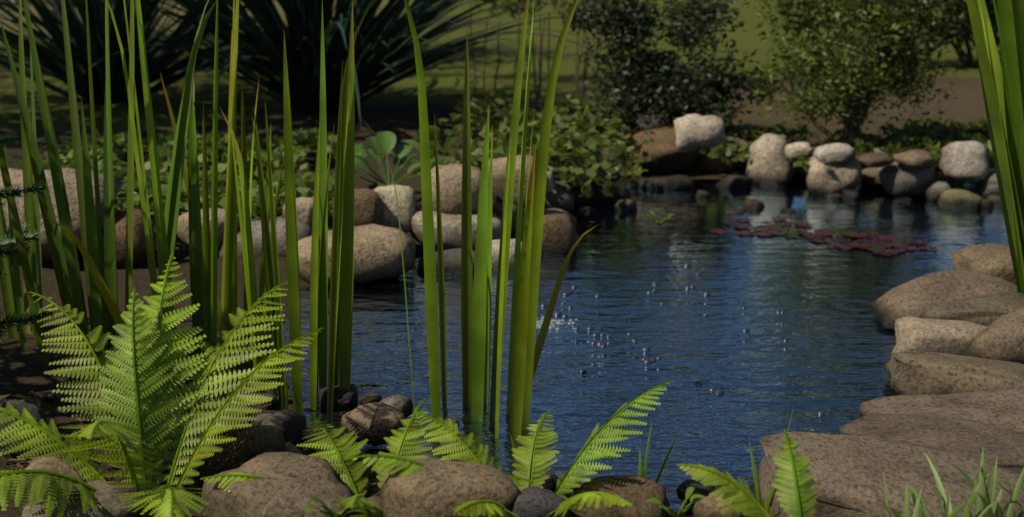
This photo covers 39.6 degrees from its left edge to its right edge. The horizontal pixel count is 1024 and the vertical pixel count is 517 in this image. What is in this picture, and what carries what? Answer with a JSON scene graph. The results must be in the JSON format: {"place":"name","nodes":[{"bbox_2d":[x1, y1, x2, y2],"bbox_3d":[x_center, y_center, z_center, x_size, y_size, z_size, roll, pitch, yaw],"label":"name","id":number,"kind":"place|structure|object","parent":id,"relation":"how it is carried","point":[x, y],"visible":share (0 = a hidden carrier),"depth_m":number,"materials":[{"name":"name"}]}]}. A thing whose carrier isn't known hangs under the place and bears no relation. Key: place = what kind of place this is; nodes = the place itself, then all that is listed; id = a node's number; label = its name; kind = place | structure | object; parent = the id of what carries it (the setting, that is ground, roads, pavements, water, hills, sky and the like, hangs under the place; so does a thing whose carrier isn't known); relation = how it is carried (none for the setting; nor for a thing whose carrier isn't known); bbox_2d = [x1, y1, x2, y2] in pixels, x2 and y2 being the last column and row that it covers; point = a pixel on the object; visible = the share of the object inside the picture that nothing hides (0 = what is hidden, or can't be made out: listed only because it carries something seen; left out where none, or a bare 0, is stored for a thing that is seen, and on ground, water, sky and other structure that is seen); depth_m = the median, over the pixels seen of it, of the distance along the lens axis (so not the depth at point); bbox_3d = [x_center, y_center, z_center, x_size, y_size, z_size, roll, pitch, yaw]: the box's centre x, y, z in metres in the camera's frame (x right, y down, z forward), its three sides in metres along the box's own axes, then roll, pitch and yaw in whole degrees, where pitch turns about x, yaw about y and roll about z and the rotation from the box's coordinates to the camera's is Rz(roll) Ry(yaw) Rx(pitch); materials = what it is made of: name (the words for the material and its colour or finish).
{"place":"outdoors","nodes":[
{"label":"outdoors","id":0,"kind":"place"},
{"bbox_2d":[0,130,57,342],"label":"spruce","id":1,"kind":"object","parent":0,"point":[6,242],"depth_m":2.73,"materials":[{"name":"plant"}]},
{"bbox_2d":[51,0,75,53],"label":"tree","id":2,"kind":"object","parent":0,"point":[54,12],"depth_m":9.41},
{"bbox_2d":[0,0,1001,516],"bbox_3d":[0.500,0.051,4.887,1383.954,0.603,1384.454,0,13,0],"label":"terrain","id":3,"kind":"structure","parent":0,"point":[392,108],"depth_m":7.18,"materials":[{"name":"soil"}]},
{"bbox_2d":[0,399,47,457],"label":"stone","id":4,"kind":"object","parent":3,"relation":"on","point":[37,413],"visible":0.46,"depth_m":2.66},
{"bbox_2d":[13,457,84,510],"bbox_3d":[-0.768,0.386,2.377,0.124,0.109,0.109,1,17,-24],"label":"stone","id":5,"kind":"object","parent":3,"relation":"on","point":[55,464],"visible":0.24,"depth_m":2.36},
{"bbox_2d":[0,168,123,263],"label":"stone","id":6,"kind":"object","parent":3,"relation":"on","point":[16,176],"visible":0.18,"depth_m":4.06,"materials":[{"name":"stone"}]},
{"bbox_2d":[21,481,150,516],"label":"stone","id":7,"kind":"object","parent":3,"relation":"on","point":[108,501],"visible":0.57,"depth_m":2.28,"materials":[{"name":"stone"}]},
{"bbox_2d":[0,0,216,369],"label":"reed clumps","id":8,"kind":"object","parent":3,"relation":"on","point":[67,274],"visible":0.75,"depth_m":3.19,"materials":[{"name":"green plant"}]},
{"bbox_2d":[102,209,155,267],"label":"stone","id":9,"kind":"object","parent":3,"relation":"on","point":[139,251],"visible":0.38,"depth_m":4.10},
{"bbox_2d":[101,419,189,472],"bbox_3d":[-0.678,0.356,2.627,0.167,0.111,0.112,-10,8,-17],"label":"stone","id":10,"kind":"object","parent":3,"relation":"on","point":[106,467],"visible":0.12,"depth_m":2.59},
{"bbox_2d":[14,127,360,229],"bbox_3d":[-1.198,-0.302,5.137,1.411,0.158,1.769,0,13,0],"label":"ground cover","id":11,"kind":"object","parent":3,"relation":"on","point":[305,141],"visible":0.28,"depth_m":5.26,"materials":[{"name":"green plant"}]},
{"bbox_2d":[0,391,395,486],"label":"ground","id":12,"kind":"structure","parent":3,"relation":"on","point":[36,400],"depth_m":2.64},
{"bbox_2d":[177,208,239,248],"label":"stone","id":13,"kind":"object","parent":3,"relation":"on","point":[183,228],"visible":0.39,"depth_m":4.24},
{"bbox_2d":[186,425,285,485],"bbox_3d":[-0.495,0.359,2.561,0.170,0.135,0.129,-4,13,8],"label":"stone","id":14,"kind":"object","parent":3,"relation":"on","point":[250,443],"visible":0.36,"depth_m":2.50,"materials":[{"name":"stone"}]},
{"bbox_2d":[242,389,277,409],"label":"stone","id":15,"kind":"object","parent":3,"relation":"on","point":[274,401],"visible":0.52,"depth_m":3.02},
{"bbox_2d":[255,413,270,424],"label":"stone","id":16,"kind":"object","parent":3,"relation":"on","point":[259,419],"visible":0.29,"depth_m":2.83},
{"bbox_2d":[218,215,311,258],"bbox_3d":[-0.739,-0.058,4.356,0.309,0.141,0.227,-6,18,-1],"label":"stone","id":17,"kind":"object","parent":3,"relation":"on","point":[304,230],"visible":0.22,"depth_m":4.26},
{"bbox_2d":[282,197,312,225],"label":"stone","id":18,"kind":"object","parent":17,"relation":"on","point":[304,208],"visible":0.44,"depth_m":4.30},
{"bbox_2d":[201,452,359,516],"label":"stone","id":19,"kind":"object","parent":3,"relation":"on","point":[292,484],"visible":0.87,"depth_m":2.35,"materials":[{"name":"stone"}]},
{"bbox_2d":[261,409,306,444],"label":"stone","id":20,"kind":"object","parent":3,"relation":"on","point":[291,424],"visible":0.58,"depth_m":2.75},
{"bbox_2d":[285,442,302,454],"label":"stone","id":21,"kind":"object","parent":3,"relation":"on","point":[290,447],"visible":0.19,"depth_m":2.61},
{"bbox_2d":[0,0,659,123],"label":"strap leaf clump","id":22,"kind":"object","parent":3,"relation":"on","point":[264,29],"visible":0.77,"depth_m":6.99,"materials":[{"name":"plant"}]},
{"bbox_2d":[317,445,356,464],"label":"stone","id":23,"kind":"object","parent":3,"relation":"on","point":[320,449],"visible":0.18,"depth_m":2.66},
{"bbox_2d":[318,384,358,410],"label":"stone","id":24,"kind":"object","parent":3,"relation":"on","point":[344,399],"visible":0.77,"depth_m":3.04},
{"bbox_2d":[332,188,381,225],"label":"stone","id":25,"kind":"object","parent":3,"relation":"on","point":[367,207],"visible":0.43,"depth_m":4.34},
{"bbox_2d":[298,224,415,286],"bbox_3d":[-0.464,-0.003,4.202,0.372,0.172,0.306,-11,17,-22],"label":"stone","id":26,"kind":"object","parent":3,"relation":"on","point":[377,254],"visible":0.52,"depth_m":4.09,"materials":[{"name":"stone"}]},
{"bbox_2d":[357,482,369,494],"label":"stone","id":27,"kind":"object","parent":3,"relation":"on","point":[367,487],"visible":0.31,"depth_m":2.46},
{"bbox_2d":[365,496,383,516],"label":"stone","id":28,"kind":"object","parent":3,"relation":"on","point":[378,500],"visible":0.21,"depth_m":2.38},
{"bbox_2d":[317,126,461,185],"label":"hostas","id":29,"kind":"object","parent":3,"relation":"on","point":[375,151],"visible":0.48,"depth_m":5.15,"materials":[{"name":"green plant"}]},
{"bbox_2d":[0,253,818,516],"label":"ferns","id":30,"kind":"object","parent":3,"relation":"on","point":[129,396],"visible":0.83,"depth_m":2.45,"materials":[{"name":"green plant"}]},
{"bbox_2d":[405,452,439,459],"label":"stone","id":31,"kind":"object","parent":3,"relation":"on","point":[430,456],"visible":0.09,"depth_m":2.67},
{"bbox_2d":[417,248,474,275],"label":"stone","id":32,"kind":"object","parent":3,"relation":"on","point":[452,262],"visible":0.3,"depth_m":4.23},
{"bbox_2d":[379,458,520,516],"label":"stone","id":33,"kind":"object","parent":3,"relation":"on","point":[435,488],"visible":0.81,"depth_m":2.31,"materials":[{"name":"stone"}]},
{"bbox_2d":[470,0,589,109],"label":"bare stems","id":34,"kind":"object","parent":3,"relation":"on","point":[538,95],"visible":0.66,"depth_m":7.63,"materials":[{"name":"plant"}]},
{"bbox_2d":[511,486,577,516],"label":"stone","id":35,"kind":"object","parent":3,"relation":"on","point":[533,501],"visible":0.89,"depth_m":2.30,"materials":[{"name":"stone"}]},
{"bbox_2d":[544,183,574,210],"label":"stone","id":36,"kind":"object","parent":3,"relation":"on","point":[560,196],"visible":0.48,"depth_m":5.05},
{"bbox_2d":[569,177,630,205],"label":"stone","id":37,"kind":"object","parent":3,"relation":"on","point":[597,197],"visible":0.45,"depth_m":5.30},
{"bbox_2d":[553,159,589,186],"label":"stone","id":38,"kind":"object","parent":37,"relation":"on","point":[573,175],"visible":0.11,"depth_m":5.24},
{"bbox_2d":[597,147,626,175],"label":"stone","id":39,"kind":"object","parent":37,"relation":"on","point":[605,152],"visible":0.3,"depth_m":5.34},
{"bbox_2d":[569,475,669,516],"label":"stone","id":40,"kind":"object","parent":3,"relation":"on","point":[636,491],"visible":0.75,"depth_m":2.37,"materials":[{"name":"stone"}]},
{"bbox_2d":[632,175,694,189],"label":"stone","id":41,"kind":"object","parent":3,"relation":"on","point":[676,182],"visible":0.7,"depth_m":5.63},
{"bbox_2d":[560,0,767,143],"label":"shrub","id":42,"kind":"object","parent":3,"relation":"on","point":[672,90],"depth_m":6.05,"materials":[{"name":"plant"}]},
{"bbox_2d":[628,126,700,173],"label":"stone","id":43,"kind":"object","parent":3,"relation":"on","point":[667,154],"visible":0.55,"depth_m":5.86,"materials":[{"name":"stone"}]},
{"bbox_2d":[636,107,676,129],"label":"stone","id":44,"kind":"object","parent":43,"relation":"on","point":[657,121],"visible":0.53,"depth_m":6.01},
{"bbox_2d":[674,114,724,150],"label":"stone","id":45,"kind":"object","parent":43,"relation":"on","point":[692,131],"visible":1,"depth_m":5.36,"materials":[{"name":"stone"}]},
{"bbox_2d":[431,90,992,197],"bbox_3d":[0.987,-0.489,5.771,2.645,0.236,1.917,0,13,0],"label":"ground cover","id":46,"kind":"object","parent":3,"relation":"on","point":[572,134],"visible":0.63,"depth_m":5.77,"materials":[{"name":"green plant"}]},
{"bbox_2d":[692,492,750,516],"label":"stone","id":47,"kind":"object","parent":3,"relation":"on","point":[708,506],"visible":0.48,"depth_m":2.37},
{"bbox_2d":[694,135,749,173],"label":"stone","id":48,"kind":"object","parent":3,"relation":"on","point":[704,163],"visible":0.39,"depth_m":5.93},
{"bbox_2d":[746,133,795,185],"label":"stone","id":49,"kind":"object","parent":3,"relation":"on","point":[768,159],"visible":0.81,"depth_m":5.69,"materials":[{"name":"stone"}]},
{"bbox_2d":[784,142,811,161],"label":"stone","id":50,"kind":"object","parent":49,"relation":"on","point":[797,148],"visible":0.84,"depth_m":5.62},
{"bbox_2d":[793,161,807,179],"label":"stone","id":51,"kind":"object","parent":3,"relation":"on","point":[800,172],"visible":0.15,"depth_m":5.79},
{"bbox_2d":[807,157,861,195],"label":"stone","id":52,"kind":"object","parent":3,"relation":"on","point":[822,181],"visible":0.72,"depth_m":5.48,"materials":[{"name":"stone"}]},
{"bbox_2d":[813,143,854,163],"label":"stone","id":53,"kind":"object","parent":52,"relation":"on","point":[836,153],"visible":0.99,"depth_m":5.45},
{"bbox_2d":[738,0,974,144],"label":"light shrub","id":54,"kind":"object","parent":3,"relation":"on","point":[817,66],"depth_m":5.82,"materials":[{"name":"plant"}]},
{"bbox_2d":[749,432,1023,516],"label":"stone","id":55,"kind":"object","parent":3,"relation":"on","point":[848,471],"visible":0.69,"depth_m":2.44,"materials":[{"name":"stone"}]},
{"bbox_2d":[878,161,938,197],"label":"stone","id":56,"kind":"object","parent":3,"relation":"on","point":[897,180],"visible":0.66,"depth_m":5.42,"materials":[{"name":"stone"}]},
{"bbox_2d":[857,152,893,167],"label":"stone","id":57,"kind":"object","parent":56,"relation":"on","point":[876,159],"visible":1,"depth_m":5.39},
{"bbox_2d":[892,150,936,168],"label":"stone","id":58,"kind":"object","parent":56,"relation":"on","point":[911,159],"visible":1,"depth_m":5.36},
{"bbox_2d":[839,414,1023,473],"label":"stone","id":59,"kind":"object","parent":3,"relation":"on","point":[954,434],"visible":0.27,"depth_m":2.69,"materials":[{"name":"stone"}]},
{"bbox_2d":[891,316,987,359],"bbox_3d":[1.037,0.218,3.376,0.331,0.154,0.195,6,14,-9],"label":"stone","id":60,"kind":"object","parent":3,"relation":"on","point":[920,335],"visible":0.47,"depth_m":3.29,"materials":[{"name":"stone"}]},
{"bbox_2d":[859,387,1023,433],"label":"stone","id":61,"kind":"object","parent":3,"relation":"on","point":[1003,408],"visible":0.39,"depth_m":2.86,"materials":[{"name":"stone"}]},
{"bbox_2d":[871,270,1016,329],"bbox_3d":[1.152,0.107,3.744,0.420,0.128,0.245,3,16,-7],"label":"stone","id":62,"kind":"object","parent":3,"relation":"on","point":[916,297],"visible":0.6,"depth_m":3.69,"materials":[{"name":"stone"}]},
{"bbox_2d":[873,450,1023,516],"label":"pale grass tuft","id":63,"kind":"object","parent":3,"relation":"on","point":[984,506],"visible":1,"depth_m":2.10,"materials":[{"name":"plant"}]},
{"bbox_2d":[884,352,1023,394],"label":"stone","id":64,"kind":"object","parent":3,"relation":"on","point":[914,373],"visible":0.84,"depth_m":3.04,"materials":[{"name":"stone"}]},
{"bbox_2d":[922,289,1023,325],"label":"stone","id":65,"kind":"object","parent":3,"relation":"on","point":[987,310],"visible":0.41,"depth_m":3.53,"materials":[{"name":"stone"}]},
{"bbox_2d":[953,243,1015,284],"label":"stone","id":66,"kind":"object","parent":3,"relation":"on","point":[993,259],"visible":0.45,"depth_m":3.86,"materials":[{"name":"stone"}]},
{"bbox_2d":[966,0,1023,293],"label":"iris clump","id":67,"kind":"object","parent":3,"relation":"on","point":[1003,90],"visible":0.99,"depth_m":3.51,"materials":[{"name":"green plant"}]},
{"bbox_2d":[967,306,1023,363],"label":"stone","id":68,"kind":"object","parent":3,"relation":"on","point":[1001,338],"visible":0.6,"depth_m":3.22,"materials":[{"name":"stone"}]},
{"bbox_2d":[439,0,729,31],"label":"hanging bough","id":69,"kind":"object","parent":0,"point":[504,3],"visible":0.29,"depth_m":8.33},
{"bbox_2d":[283,179,1008,515],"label":"pond water","id":70,"kind":"structure","parent":0,"point":[831,358],"depth_m":3.66,"materials":[{"name":"liquid"}]},
{"bbox_2d":[46,0,595,439],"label":"reeds","id":71,"kind":"object","parent":70,"relation":"on","point":[209,316],"visible":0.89,"depth_m":2.97,"materials":[{"name":"green plant"}]},
{"bbox_2d":[359,391,381,404],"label":"stone","id":72,"kind":"object","parent":70,"relation":"on","point":[368,397],"visible":0.54,"depth_m":3.03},
{"bbox_2d":[341,402,405,444],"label":"stone","id":73,"kind":"object","parent":70,"relation":"on","point":[374,423],"visible":0.84,"depth_m":2.79,"materials":[{"name":"stone"}]},
{"bbox_2d":[379,395,412,417],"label":"stone","id":74,"kind":"object","parent":70,"relation":"on","point":[403,404],"visible":0.56,"depth_m":2.96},
{"bbox_2d":[437,431,464,453],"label":"stone","id":75,"kind":"object","parent":70,"relation":"on","point":[439,443],"visible":0.21,"depth_m":2.77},
{"bbox_2d":[444,417,458,428],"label":"stone","id":76,"kind":"object","parent":70,"relation":"on","point":[454,420],"visible":0.49,"depth_m":2.92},
{"bbox_2d":[409,203,500,251],"bbox_3d":[-0.187,-0.089,4.497,0.299,0.144,0.238,5,12,-15],"label":"stone","id":77,"kind":"object","parent":70,"relation":"on","point":[451,228],"visible":0.36,"depth_m":4.39,"materials":[{"name":"stone"}]},
{"bbox_2d":[373,185,415,232],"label":"stone","id":78,"kind":"object","parent":77,"relation":"on","point":[406,197],"visible":0.63,"depth_m":4.40,"materials":[{"name":"stone"}]},
{"bbox_2d":[431,164,494,213],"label":"stone","id":79,"kind":"object","parent":77,"relation":"on","point":[450,177],"visible":0.54,"depth_m":4.41,"materials":[{"name":"stone"}]},
{"bbox_2d":[492,201,517,238],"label":"stone","id":80,"kind":"object","parent":70,"relation":"on","point":[497,208],"visible":0.2,"depth_m":4.58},
{"bbox_2d":[488,155,532,208],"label":"stone","id":81,"kind":"object","parent":80,"relation":"on","point":[499,169],"visible":0.26,"depth_m":4.59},
{"bbox_2d":[545,171,553,194],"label":"stone","id":82,"kind":"object","parent":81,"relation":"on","point":[549,183],"visible":0.33,"depth_m":4.68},
{"bbox_2d":[492,239,521,271],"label":"stone","id":83,"kind":"object","parent":70,"relation":"on","point":[495,249],"visible":0.17,"depth_m":4.28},
{"bbox_2d":[281,211,793,516],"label":"grass tufts","id":84,"kind":"object","parent":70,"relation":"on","point":[683,509],"visible":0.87,"depth_m":2.35,"materials":[{"name":"green plant"}]},
{"bbox_2d":[519,470,559,491],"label":"stone","id":85,"kind":"object","parent":70,"relation":"on","point":[551,481],"visible":0.16,"depth_m":2.56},
{"bbox_2d":[536,316,577,328],"bbox_3d":[0.086,0.170,3.708,0.177,0.006,0.132,0,13,0],"label":"water foam","id":86,"kind":"object","parent":70,"relation":"on","point":[550,326],"visible":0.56,"depth_m":3.71,"materials":[{"name":"grey"}]},
{"bbox_2d":[541,213,578,254],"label":"stone","id":87,"kind":"object","parent":70,"relation":"on","point":[559,235],"visible":0.47,"depth_m":4.49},
{"bbox_2d":[544,208,576,225],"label":"stone","id":88,"kind":"object","parent":70,"relation":"on","point":[555,211],"visible":0.08,"depth_m":4.80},
{"bbox_2d":[557,472,580,492],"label":"stone","id":89,"kind":"object","parent":70,"relation":"on","point":[560,475],"visible":0.28,"depth_m":2.58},
{"bbox_2d":[580,206,596,211],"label":"stone","id":90,"kind":"object","parent":70,"relation":"in","point":[588,209],"visible":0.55,"depth_m":5.19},
{"bbox_2d":[614,199,636,211],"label":"stone","id":91,"kind":"object","parent":70,"relation":"on","point":[624,205],"visible":0.67,"depth_m":5.19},
{"bbox_2d":[540,262,824,414],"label":"water droplets","id":92,"kind":"object","parent":70,"relation":"on","point":[602,344],"visible":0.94,"depth_m":3.61,"materials":[{"name":"white"}]},
{"bbox_2d":[676,479,715,507],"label":"stone","id":93,"kind":"object","parent":70,"relation":"on","point":[699,488],"visible":0.56,"depth_m":2.51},
{"bbox_2d":[695,190,710,197],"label":"stone","id":94,"kind":"object","parent":70,"relation":"in","point":[702,194],"visible":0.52,"depth_m":5.46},
{"bbox_2d":[715,175,752,188],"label":"stone","id":95,"kind":"object","parent":70,"relation":"on","point":[733,181],"visible":0.62,"depth_m":5.66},
{"bbox_2d":[724,207,744,213],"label":"stone","id":96,"kind":"object","parent":70,"relation":"in","point":[732,210],"visible":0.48,"depth_m":5.15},
{"bbox_2d":[742,199,764,209],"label":"stone","id":97,"kind":"object","parent":70,"relation":"on","point":[751,204],"visible":0.64,"depth_m":5.23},
{"bbox_2d":[759,179,785,187],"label":"stone","id":98,"kind":"object","parent":70,"relation":"on","point":[771,183],"visible":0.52,"depth_m":5.67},
{"bbox_2d":[780,208,795,213],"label":"stone","id":99,"kind":"object","parent":70,"relation":"in","point":[788,210],"visible":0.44,"depth_m":5.17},
{"bbox_2d":[711,216,936,255],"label":"water lily pads","id":100,"kind":"object","parent":70,"relation":"on","point":[878,246],"visible":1,"depth_m":4.75,"materials":[{"name":"plant"}]},
{"bbox_2d":[825,193,841,196],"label":"stone","id":101,"kind":"object","parent":70,"relation":"in","point":[834,195],"visible":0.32,"depth_m":5.48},
{"bbox_2d":[842,189,859,199],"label":"stone","id":102,"kind":"object","parent":70,"relation":"in","point":[849,194],"visible":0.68,"depth_m":5.43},
{"bbox_2d":[860,167,883,188],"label":"stone","id":103,"kind":"object","parent":70,"relation":"on","point":[870,178],"visible":0.31,"depth_m":5.60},
{"bbox_2d":[867,210,878,213],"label":"stone","id":104,"kind":"object","parent":70,"relation":"in","point":[872,211],"visible":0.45,"depth_m":5.16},
{"bbox_2d":[893,197,912,202],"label":"stone","id":105,"kind":"object","parent":70,"relation":"in","point":[904,200],"visible":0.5,"depth_m":5.36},
{"bbox_2d":[926,181,950,201],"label":"stone","id":106,"kind":"object","parent":70,"relation":"on","point":[935,190],"visible":0.64,"depth_m":5.36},
{"bbox_2d":[937,189,983,208],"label":"stone","id":107,"kind":"object","parent":70,"relation":"in","point":[958,198],"visible":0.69,"depth_m":5.24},
{"bbox_2d":[981,199,993,208],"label":"stone","id":108,"kind":"object","parent":70,"relation":"on","point":[987,204],"visible":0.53,"depth_m":5.24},
{"bbox_2d":[975,172,999,198],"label":"stone","id":109,"kind":"object","parent":70,"relation":"on","point":[986,187],"visible":0.41,"depth_m":5.40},
{"bbox_2d":[939,141,988,180],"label":"stone","id":110,"kind":"object","parent":109,"relation":"on","point":[963,160],"visible":1,"depth_m":5.37,"materials":[{"name":"stone"}]},
{"bbox_2d":[986,194,1000,203],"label":"stone","id":111,"kind":"object","parent":70,"relation":"in","point":[996,199],"visible":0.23,"depth_m":5.35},
{"bbox_2d":[801,0,996,66],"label":"hedge","id":112,"kind":"object","parent":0,"point":[964,18],"depth_m":9.12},
{"bbox_2d":[880,0,999,67],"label":"hedge","id":113,"kind":"object","parent":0,"point":[994,27],"depth_m":9.21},
{"bbox_2d":[951,0,1000,54],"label":"hedge","id":114,"kind":"object","parent":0,"point":[995,38],"visible":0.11,"depth_m":9.19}
]}

